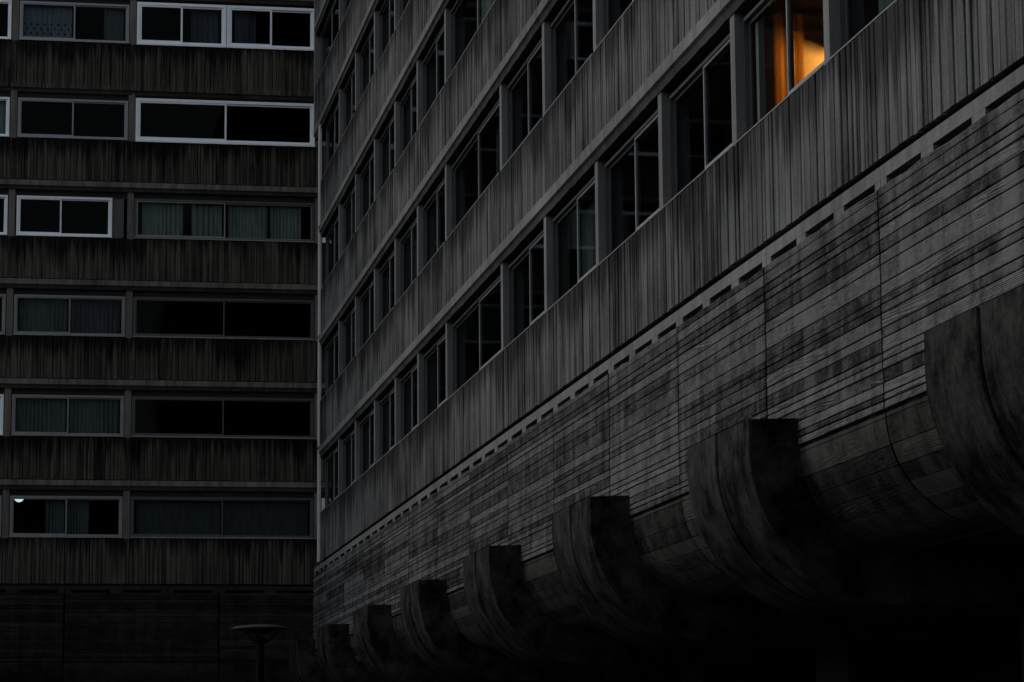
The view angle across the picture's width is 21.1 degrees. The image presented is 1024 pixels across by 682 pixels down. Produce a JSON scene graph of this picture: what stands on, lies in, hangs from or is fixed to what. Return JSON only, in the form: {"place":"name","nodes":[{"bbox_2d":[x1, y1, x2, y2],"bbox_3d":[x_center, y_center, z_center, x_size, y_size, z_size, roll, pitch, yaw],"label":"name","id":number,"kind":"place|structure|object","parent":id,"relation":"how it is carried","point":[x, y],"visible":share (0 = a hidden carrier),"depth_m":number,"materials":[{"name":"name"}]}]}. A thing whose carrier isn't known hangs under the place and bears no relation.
{"place":"outdoors","nodes":[
{"label":"outdoors","id":0,"kind":"place"},
{"bbox_2d":[288,0,1023,681],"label":"concrete building","id":1,"kind":"structure","parent":0,"point":[538,468],"depth_m":34.28,"materials":[{"name":"concrete"}]},
{"bbox_2d":[321,498,324,510],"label":"window","id":2,"kind":"structure","parent":1,"relation":"in","point":[322,499],"depth_m":80.87,"materials":[{"name":"grey glass"}]},
{"bbox_2d":[317,0,338,81],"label":"window","id":3,"kind":"structure","parent":1,"relation":"in","point":[330,30],"depth_m":73.20,"materials":[{"name":"metal"}]},
{"bbox_2d":[321,447,337,511],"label":"window","id":4,"kind":"structure","parent":1,"relation":"in","point":[331,462],"depth_m":70.67,"materials":[{"name":"metal"}]},
{"bbox_2d":[322,331,337,397],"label":"window","id":5,"kind":"structure","parent":1,"relation":"in","point":[331,350],"depth_m":71.15,"materials":[{"name":"metal"}]},
{"bbox_2d":[321,214,338,288],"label":"window","id":6,"kind":"structure","parent":1,"relation":"in","point":[332,236],"depth_m":71.54,"materials":[{"name":"metal"}]},
{"bbox_2d":[322,101,338,177],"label":"window","id":7,"kind":"structure","parent":1,"relation":"in","point":[332,129],"depth_m":71.94,"materials":[{"name":"metal"}]},
{"bbox_2d":[339,0,351,28],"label":"window","id":8,"kind":"structure","parent":1,"relation":"in","point":[346,3],"depth_m":69.27,"materials":[{"name":"metal"}]},
{"bbox_2d":[338,429,354,496],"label":"window","id":9,"kind":"structure","parent":1,"relation":"in","point":[349,442],"depth_m":66.76,"materials":[{"name":"metal"}]},
{"bbox_2d":[338,306,354,377],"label":"window","id":10,"kind":"structure","parent":1,"relation":"in","point":[349,323],"depth_m":67.21,"materials":[{"name":"glass"}]},
{"bbox_2d":[339,185,354,258],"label":"window","id":11,"kind":"structure","parent":1,"relation":"in","point":[349,206],"depth_m":67.70,"materials":[{"name":"metal"}]},
{"bbox_2d":[339,66,354,142],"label":"window","id":12,"kind":"structure","parent":1,"relation":"in","point":[349,90],"depth_m":68.18,"materials":[{"name":"metal"}]},
{"bbox_2d":[355,279,373,355],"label":"window","id":13,"kind":"structure","parent":1,"relation":"in","point":[368,291],"depth_m":63.77,"materials":[{"name":"metal"}]},
{"bbox_2d":[356,409,373,480],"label":"window","id":14,"kind":"structure","parent":1,"relation":"in","point":[369,417],"depth_m":63.41,"materials":[{"name":"metal"}]},
{"bbox_2d":[356,151,373,230],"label":"window","id":15,"kind":"structure","parent":1,"relation":"in","point":[368,166],"depth_m":64.13,"materials":[{"name":"metal"}]},
{"bbox_2d":[356,25,373,108],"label":"window","id":16,"kind":"structure","parent":1,"relation":"in","point":[363,55],"depth_m":64.87,"materials":[{"name":"metal"}]},
{"bbox_2d":[374,0,392,71],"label":"window","id":17,"kind":"structure","parent":1,"relation":"in","point":[381,14],"depth_m":61.70,"materials":[{"name":"metal"}]},
{"bbox_2d":[374,250,393,331],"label":"window","id":18,"kind":"structure","parent":1,"relation":"in","point":[389,262],"depth_m":60.24,"materials":[{"name":"metal"}]},
{"bbox_2d":[374,115,393,200],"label":"window","id":19,"kind":"structure","parent":1,"relation":"in","point":[388,130],"depth_m":60.97,"materials":[{"name":"metal"}]},
{"bbox_2d":[375,386,394,463],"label":"window","id":20,"kind":"structure","parent":1,"relation":"in","point":[390,395],"depth_m":60.31,"materials":[{"name":"metal"}]},
{"bbox_2d":[395,0,409,28],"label":"window","id":21,"kind":"structure","parent":1,"relation":"in","point":[402,10],"depth_m":58.26,"materials":[{"name":"metal"}]},
{"bbox_2d":[395,363,416,445],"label":"window","id":22,"kind":"structure","parent":1,"relation":"in","point":[411,374],"depth_m":56.73,"materials":[{"name":"metal"}]},
{"bbox_2d":[395,217,416,304],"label":"window","id":23,"kind":"structure","parent":1,"relation":"in","point":[411,231],"depth_m":56.74,"materials":[{"name":"metal"}]},
{"bbox_2d":[395,73,416,165],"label":"window","id":24,"kind":"structure","parent":1,"relation":"in","point":[411,88],"depth_m":57.50,"materials":[{"name":"metal"}]},
{"bbox_2d":[415,238,416,277],"bbox_3d":[-1.927,-1.555,56.593,0.076,1.215,1.000,1,-9,-10],"label":"curtain","id":25,"kind":"object","parent":1,"relation":"hanging from","point":[416,258],"visible":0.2,"depth_m":56.85,"materials":[{"name":"white fabric"}]},
{"bbox_2d":[417,25,443,129],"bbox_3d":[-1.475,-5.114,52.799,0.207,1.367,3.568,1,-9,-10],"label":"window","id":26,"kind":"structure","parent":1,"relation":"in","point":[435,46],"depth_m":53.62,"materials":[{"name":"metal"}]},
{"bbox_2d":[418,177,444,275],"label":"window","id":27,"kind":"structure","parent":1,"relation":"in","point":[436,195],"depth_m":53.54,"materials":[{"name":"metal"}]},
{"bbox_2d":[418,333,445,425],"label":"window","id":28,"kind":"structure","parent":1,"relation":"in","point":[437,346],"depth_m":53.02,"materials":[{"name":"metal"}]},
{"bbox_2d":[445,0,495,83],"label":"window","id":29,"kind":"structure","parent":1,"relation":"in","point":[458,3],"depth_m":50.75,"materials":[{"name":"metal"}]},
{"bbox_2d":[446,100,499,239],"bbox_3d":[-0.615,-2.952,47.555,0.207,1.367,5.858,1,-9,-10],"label":"window","id":30,"kind":"structure","parent":1,"relation":"in","point":[477,136],"depth_m":48.17,"materials":[{"name":"metal"}]},
{"bbox_2d":[446,275,500,399],"bbox_3d":[-0.592,-0.044,47.107,0.207,1.367,5.858,1,-9,-10],"label":"window","id":31,"kind":"structure","parent":1,"relation":"in","point":[479,302],"depth_m":47.84,"materials":[{"name":"metal"}]},
{"bbox_2d":[482,0,493,20],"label":"curtain","id":32,"kind":"object","parent":1,"relation":"hanging from","point":[486,5],"visible":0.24,"depth_m":48.51,"materials":[{"name":"white fabric"}]},
{"bbox_2d":[496,123,499,174],"bbox_3d":[-0.096,-3.289,46.091,0.072,1.015,2.000,1,-9,-10],"label":"curtain","id":33,"kind":"object","parent":1,"relation":"hanging from","point":[498,149],"visible":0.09,"depth_m":46.82,"materials":[{"name":"white fabric"}]},
{"bbox_2d":[502,38,541,167],"bbox_3d":[0.225,-3.700,42.740,0.207,1.367,3.608,1,-9,-10],"label":"window","id":34,"kind":"structure","parent":1,"relation":"in","point":[527,66],"depth_m":43.65,"materials":[{"name":"metal"}]},
{"bbox_2d":[502,229,544,350],"bbox_3d":[0.248,-0.793,42.292,0.207,1.367,3.608,1,-9,-10],"label":"window","id":35,"kind":"structure","parent":1,"relation":"in","point":[529,250],"depth_m":42.91,"materials":[{"name":"metal"}]},
{"bbox_2d":[544,0,591,114],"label":"window","id":36,"kind":"structure","parent":1,"relation":"in","point":[569,4],"depth_m":40.38,"materials":[{"name":"metal"}]},
{"bbox_2d":[546,176,595,311],"bbox_3d":[0.894,-1.368,38.591,0.207,1.367,3.568,1,-9,-10],"label":"window","id":37,"kind":"structure","parent":1,"relation":"in","point":[577,200],"depth_m":39.30,"materials":[{"name":"metal"}]},
{"bbox_2d":[582,199,595,275],"bbox_3d":[1.185,-1.526,38.441,0.059,0.965,2.000,1,-9,-10],"label":"curtain","id":38,"kind":"object","parent":1,"relation":"hanging from","point":[588,241],"visible":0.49,"depth_m":39.00,"materials":[{"name":"white fabric"}]},
{"bbox_2d":[595,0,634,49],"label":"window","id":39,"kind":"structure","parent":1,"relation":"in","point":[605,3],"depth_m":37.00,"materials":[{"name":"metal"}]},
{"bbox_2d":[598,109,659,265],"bbox_3d":[1.540,-1.943,34.891,0.207,1.367,3.608,1,-9,-10],"label":"window","id":40,"kind":"structure","parent":1,"relation":"in","point":[634,141],"depth_m":35.47,"materials":[{"name":"metal"}]},
{"bbox_2d":[662,33,731,208],"bbox_3d":[2.163,-2.499,31.317,0.207,1.367,3.308,1,-9,-10],"label":"window","id":41,"kind":"structure","parent":1,"relation":"in","point":[703,69],"depth_m":31.84,"materials":[{"name":"metal"}]},
{"bbox_2d":[735,0,824,142],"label":"window","id":42,"kind":"structure","parent":1,"relation":"in","point":[749,97],"depth_m":29.29,"materials":[{"name":"metal"}]},
{"bbox_2d":[773,13,803,105],"bbox_3d":[2.929,-2.850,29.218,0.350,1.285,0.028,1,-9,-10],"label":"curtain","id":43,"kind":"object","parent":1,"relation":"hanging from","point":[780,57],"visible":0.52,"depth_m":29.25,"materials":[{"name":"orange fabric"}]},
{"bbox_2d":[829,0,896,60],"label":"window","id":44,"kind":"structure","parent":1,"relation":"in","point":[845,39],"depth_m":25.95,"materials":[{"name":"metal"}]},
{"bbox_2d":[878,0,893,13],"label":"curtain","id":45,"kind":"object","parent":1,"relation":"hanging from","point":[883,5],"visible":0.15,"depth_m":25.47,"materials":[{"name":"white fabric"}]},
{"label":"ground","id":46,"kind":"structure","parent":0,"visible":0},
{"bbox_2d":[0,0,325,681],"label":"concrete building","id":47,"kind":"structure","parent":46,"relation":"on","point":[201,367],"depth_m":80.95,"materials":[{"name":"grey concrete"}]},
{"bbox_2d":[0,495,1,536],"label":"window","id":48,"kind":"structure","parent":47,"relation":"in","point":[0,495],"depth_m":79.24,"materials":[{"name":"grey metal"}]},
{"bbox_2d":[0,394,3,435],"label":"window","id":49,"kind":"structure","parent":47,"relation":"in","point":[1,395],"depth_m":79.67,"materials":[{"name":"white metal"}]},
{"bbox_2d":[0,101,5,133],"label":"curtain","id":50,"kind":"object","parent":47,"relation":"hanging from","point":[2,117],"visible":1,"depth_m":81.18,"materials":[{"name":"white fabric"}]},
{"bbox_2d":[0,294,5,334],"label":"window","id":51,"kind":"structure","parent":47,"relation":"in","point":[3,296],"depth_m":80.14,"materials":[{"name":"grey metal"}]},
{"bbox_2d":[0,195,7,235],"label":"window","id":52,"kind":"structure","parent":47,"relation":"in","point":[5,197],"depth_m":80.57,"materials":[{"name":"white metal"}]},
{"bbox_2d":[0,97,9,136],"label":"window","id":53,"kind":"structure","parent":47,"relation":"in","point":[7,99],"depth_m":81.02,"materials":[{"name":"white metal"}]},
{"bbox_2d":[0,0,11,39],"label":"window","id":54,"kind":"structure","parent":47,"relation":"in","point":[9,2],"depth_m":81.48,"materials":[{"name":"white metal"}]},
{"bbox_2d":[16,398,65,431],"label":"curtain","id":55,"kind":"object","parent":47,"relation":"hanging from","point":[40,414],"visible":1,"depth_m":80.05,"materials":[{"name":"grey fabric"}]},
{"bbox_2d":[19,298,66,331],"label":"curtain","id":56,"kind":"object","parent":47,"relation":"hanging from","point":[43,314],"visible":1,"depth_m":80.50,"materials":[{"name":"white fabric"}]},
{"bbox_2d":[24,4,71,37],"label":"curtain","id":57,"kind":"object","parent":47,"relation":"hanging from","point":[47,21],"visible":1,"depth_m":81.84,"materials":[{"name":"fabric"}]},
{"bbox_2d":[45,499,64,532],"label":"curtain","id":58,"kind":"object","parent":47,"relation":"hanging from","point":[54,515],"visible":1,"depth_m":79.68,"materials":[{"name":"grey fabric"}]},
{"bbox_2d":[16,195,111,237],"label":"window","id":59,"kind":"structure","parent":47,"relation":"in","point":[18,233],"depth_m":80.83,"materials":[{"name":"white metal"}]},
{"bbox_2d":[9,496,122,537],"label":"window","id":60,"kind":"structure","parent":47,"relation":"in","point":[28,535],"depth_m":79.51,"materials":[{"name":"grey metal"}]},
{"bbox_2d":[11,394,123,436],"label":"window","id":61,"kind":"structure","parent":47,"relation":"in","point":[14,396],"depth_m":79.96,"materials":[{"name":"grey metal"}]},
{"bbox_2d":[13,294,124,336],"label":"window","id":62,"kind":"structure","parent":47,"relation":"in","point":[27,333],"depth_m":80.41,"materials":[{"name":"grey metal"}]},
{"bbox_2d":[17,97,127,140],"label":"window","id":63,"kind":"structure","parent":47,"relation":"in","point":[19,135],"depth_m":81.32,"materials":[{"name":"metal"}]},
{"bbox_2d":[19,1,128,44],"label":"window","id":64,"kind":"structure","parent":47,"relation":"in","point":[25,38],"depth_m":81.74,"materials":[{"name":"metal"}]},
{"bbox_2d":[67,500,88,533],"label":"curtain","id":65,"kind":"object","parent":47,"relation":"hanging from","point":[77,516],"visible":1,"depth_m":79.78,"materials":[{"name":"grey fabric"}]},
{"bbox_2d":[69,399,117,433],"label":"curtain","id":66,"kind":"object","parent":47,"relation":"hanging from","point":[93,415],"visible":1,"depth_m":80.30,"materials":[{"name":"grey fabric"}]},
{"bbox_2d":[70,299,119,333],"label":"curtain","id":67,"kind":"object","parent":47,"relation":"hanging from","point":[93,316],"visible":1,"depth_m":80.75,"materials":[{"name":"fabric"}]},
{"bbox_2d":[104,8,123,40],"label":"curtain","id":68,"kind":"object","parent":47,"relation":"hanging from","point":[113,23],"visible":1,"depth_m":82.17,"materials":[{"name":"white fabric"}]},
{"bbox_2d":[142,202,182,235],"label":"curtain","id":69,"kind":"object","parent":47,"relation":"hanging from","point":[162,218],"visible":1,"depth_m":81.53,"materials":[{"name":"white fabric"}]},
{"bbox_2d":[136,500,219,533],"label":"roller blind","id":70,"kind":"object","parent":47,"relation":"attached to","point":[174,517],"visible":1,"depth_m":80.25,"materials":[{"name":"grey fabric"}]},
{"bbox_2d":[137,2,226,47],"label":"window","id":71,"kind":"structure","parent":47,"relation":"in","point":[139,4],"depth_m":82.26,"materials":[{"name":"white metal"}]},
{"bbox_2d":[191,10,217,43],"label":"curtain","id":72,"kind":"object","parent":47,"relation":"hanging from","point":[204,26],"visible":1,"depth_m":82.63,"materials":[{"name":"fabric"}]},
{"bbox_2d":[191,203,221,236],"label":"curtain","id":73,"kind":"object","parent":47,"relation":"hanging from","point":[206,219],"visible":1,"depth_m":81.75,"materials":[{"name":"white fabric"}]},
{"bbox_2d":[130,497,313,538],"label":"window","id":74,"kind":"structure","parent":47,"relation":"in","point":[193,536],"depth_m":80.26,"materials":[{"name":"grey metal"}]},
{"bbox_2d":[131,396,313,438],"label":"window","id":75,"kind":"structure","parent":47,"relation":"in","point":[160,435],"depth_m":80.73,"materials":[{"name":"grey metal"}]},
{"bbox_2d":[133,297,313,340],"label":"window","id":76,"kind":"structure","parent":47,"relation":"in","point":[136,335],"depth_m":81.18,"materials":[{"name":"grey metal"}]},
{"bbox_2d":[134,198,314,242],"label":"window","id":77,"kind":"structure","parent":47,"relation":"in","point":[162,237],"depth_m":81.60,"materials":[{"name":"grey metal"}]},
{"bbox_2d":[135,98,314,146],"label":"window","id":78,"kind":"structure","parent":47,"relation":"in","point":[138,100],"depth_m":82.02,"materials":[{"name":"white metal"}]},
{"bbox_2d":[235,12,255,43],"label":"curtain","id":79,"kind":"object","parent":47,"relation":"hanging from","point":[245,27],"visible":1,"depth_m":82.84,"materials":[{"name":"fabric"}]},
{"bbox_2d":[228,205,266,238],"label":"curtain","id":80,"kind":"object","parent":47,"relation":"hanging from","point":[247,221],"visible":1,"depth_m":81.95,"materials":[{"name":"white fabric"}]},
{"bbox_2d":[224,501,307,535],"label":"roller blind","id":81,"kind":"object","parent":47,"relation":"attached to","point":[284,518],"visible":1,"depth_m":80.69,"materials":[{"name":"grey fabric"}]},
{"bbox_2d":[227,5,313,50],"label":"window","id":82,"kind":"structure","parent":47,"relation":"in","point":[230,45],"depth_m":82.68,"materials":[{"name":"white metal"}]},
{"bbox_2d":[270,206,300,238],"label":"curtain","id":83,"kind":"object","parent":47,"relation":"hanging from","point":[285,222],"visible":1,"depth_m":82.14,"materials":[{"name":"white fabric"}]},
{"bbox_2d":[231,624,289,681],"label":"street lamp","id":84,"kind":"object","parent":46,"relation":"on","point":[258,630],"visible":1,"depth_m":44.62,"materials":[{"name":"metal"}]}
]}

